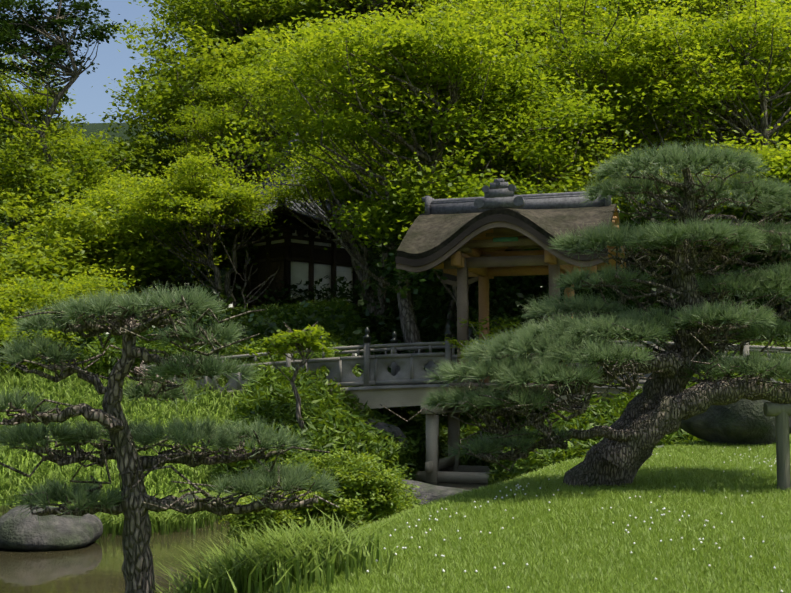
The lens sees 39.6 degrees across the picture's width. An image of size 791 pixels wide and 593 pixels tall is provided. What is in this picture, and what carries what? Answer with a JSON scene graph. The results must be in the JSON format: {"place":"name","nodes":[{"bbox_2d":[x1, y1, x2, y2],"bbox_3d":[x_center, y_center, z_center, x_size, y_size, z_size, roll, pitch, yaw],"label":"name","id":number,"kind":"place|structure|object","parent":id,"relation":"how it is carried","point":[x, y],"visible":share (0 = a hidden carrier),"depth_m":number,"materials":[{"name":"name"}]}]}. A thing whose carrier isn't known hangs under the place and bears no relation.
{"place":"outdoors","nodes":[
{"label":"outdoors","id":0,"kind":"place"},
{"bbox_2d":[0,481,487,592],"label":"pond water","id":1,"kind":"structure","parent":0,"point":[95,566],"depth_m":13.38,"materials":[{"name":"liquid"}]},
{"bbox_2d":[242,226,352,306],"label":"screens","id":2,"kind":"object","parent":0,"point":[299,271],"depth_m":41.12,"materials":[{"name":"white paper"}]},
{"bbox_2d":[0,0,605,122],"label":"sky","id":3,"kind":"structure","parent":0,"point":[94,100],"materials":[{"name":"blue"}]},
{"bbox_2d":[0,138,790,592],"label":"pine","id":4,"kind":"object","parent":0,"point":[564,340],"depth_m":9.12,"materials":[{"name":"green plant"}]},
{"bbox_2d":[0,123,790,592],"bbox_3d":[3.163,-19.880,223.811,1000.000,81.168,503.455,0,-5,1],"label":"ground","id":5,"kind":"structure","parent":0,"point":[92,127],"depth_m":46.29,"materials":[{"name":"green plant"}]},
{"bbox_2d":[212,206,381,311],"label":"temple timber","id":6,"kind":"object","parent":5,"relation":"on","point":[282,264],"visible":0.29,"depth_m":40.77,"materials":[{"name":"brown wood"}]},
{"bbox_2d":[234,246,350,300],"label":"wall panels","id":7,"kind":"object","parent":6,"relation":"in","point":[301,252],"depth_m":41.24,"materials":[{"name":"brown wood"}]},
{"bbox_2d":[219,133,379,227],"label":"temple roof","id":8,"kind":"structure","parent":6,"relation":"on","point":[305,213],"depth_m":41.29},
{"bbox_2d":[218,444,427,552],"bbox_3d":[-0.740,2.588,11.821,2.469,2.009,1.729,2,-5,-19],"label":"azalea","id":9,"kind":"object","parent":5,"relation":"on","point":[360,489],"depth_m":11.49,"materials":[{"name":"green plant"}]},
{"bbox_2d":[0,344,693,592],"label":"rough grass","id":10,"kind":"structure","parent":5,"relation":"on","point":[287,556],"depth_m":16.61,"materials":[{"name":"green plant"}]},
{"bbox_2d":[0,0,790,372],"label":"tree foliage","id":11,"kind":"object","parent":5,"relation":"on","point":[452,42],"visible":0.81,"depth_m":31.48,"materials":[{"name":"green plant"}]},
{"bbox_2d":[0,0,790,297],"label":"forest foliage","id":12,"kind":"object","parent":5,"relation":"on","point":[73,252],"visible":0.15,"depth_m":49.33,"materials":[{"name":"green plant"}]},
{"bbox_2d":[0,0,790,451],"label":"tree branches","id":13,"kind":"object","parent":5,"relation":"on","point":[408,322],"visible":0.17,"depth_m":34.52,"materials":[{"name":"brown plant"}]},
{"bbox_2d":[0,0,790,419],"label":"understorey foliage","id":14,"kind":"object","parent":5,"relation":"on","point":[432,298],"visible":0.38,"depth_m":32.44,"materials":[{"name":"green plant"}]},
{"bbox_2d":[0,378,790,550],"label":"garden rocks","id":15,"kind":"object","parent":5,"relation":"on","point":[743,421],"visible":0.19,"depth_m":14.27,"materials":[{"name":"stone"}]},
{"bbox_2d":[78,297,790,493],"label":"shrubs","id":16,"kind":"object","parent":5,"relation":"on","point":[322,421],"depth_m":23.77,"materials":[{"name":"green plant"}]},
{"bbox_2d":[308,387,640,482],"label":"bridge piers","id":17,"kind":"structure","parent":5,"relation":"on","point":[449,469],"depth_m":24.45,"materials":[{"name":"grey stone"}]},
{"bbox_2d":[434,208,625,382],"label":"timber beams","id":18,"kind":"structure","parent":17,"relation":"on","point":[484,275],"depth_m":26.04,"materials":[{"name":"brown wood"}]},
{"bbox_2d":[397,204,626,266],"bbox_3d":[2.769,-1.336,25.068,4.500,1.345,3.900,-1,-5,18],"label":"gate roof","id":19,"kind":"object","parent":18,"relation":"on","point":[427,235],"visible":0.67,"depth_m":23.84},
{"bbox_2d":[395,214,627,281],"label":"roof edge trim","id":20,"kind":"structure","parent":19,"relation":"attached to","point":[466,233],"depth_m":23.33,"materials":[{"name":"brown wood"}]},
{"bbox_2d":[422,178,612,214],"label":"pavilion ridge tiles","id":21,"kind":"object","parent":19,"relation":"on","point":[498,193],"visible":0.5,"depth_m":24.67,"materials":[{"name":"grey tile"}]},
{"bbox_2d":[345,447,782,591],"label":"clover flowers","id":22,"kind":"object","parent":5,"relation":"on","point":[549,502],"visible":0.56,"depth_m":7.67,"materials":[{"name":"white plant"}]},
{"bbox_2d":[763,402,790,491],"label":"wooden post","id":23,"kind":"object","parent":5,"relation":"on","point":[781,412],"visible":0.67,"depth_m":9.34,"materials":[{"name":"grey wood"}]},
{"bbox_2d":[142,339,790,397],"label":"bridge railing","id":24,"kind":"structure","parent":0,"point":[407,368],"depth_m":24.84,"materials":[{"name":"grey stone"}]},
{"bbox_2d":[140,323,749,363],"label":"post finials","id":25,"kind":"object","parent":24,"relation":"on","point":[367,337],"visible":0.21,"depth_m":24.93,"materials":[{"name":"grey metal"}]},
{"bbox_2d":[396,221,608,387],"bbox_3d":[2.769,0.256,24.942,4.560,3.600,3.820,-1,-5,18],"label":"wooden gate frame","id":26,"kind":"object","parent":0,"point":[467,244],"visible":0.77,"depth_m":23.90,"materials":[{"name":"wood"}]},
{"bbox_2d":[493,237,526,250],"bbox_3d":[2.769,-1.102,25.049,3.400,0.195,2.482,-1,-5,18],"label":"decorative panel","id":27,"kind":"object","parent":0,"point":[502,239],"visible":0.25,"depth_m":23.89,"materials":[{"name":"wood"}]},
{"bbox_2d":[490,246,538,249],"bbox_3d":[2.769,-1.264,25.062,2.100,0.070,2.320,-1,-5,18],"label":"gable plaster","id":28,"kind":"object","parent":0,"point":[523,247],"visible":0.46,"depth_m":26.18,"materials":[{"name":"paint"}]},
{"bbox_2d":[240,434,790,592],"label":"lawn grass","id":29,"kind":"structure","parent":0,"point":[537,534],"depth_m":7.36,"materials":[{"name":"green plant"}]}
]}

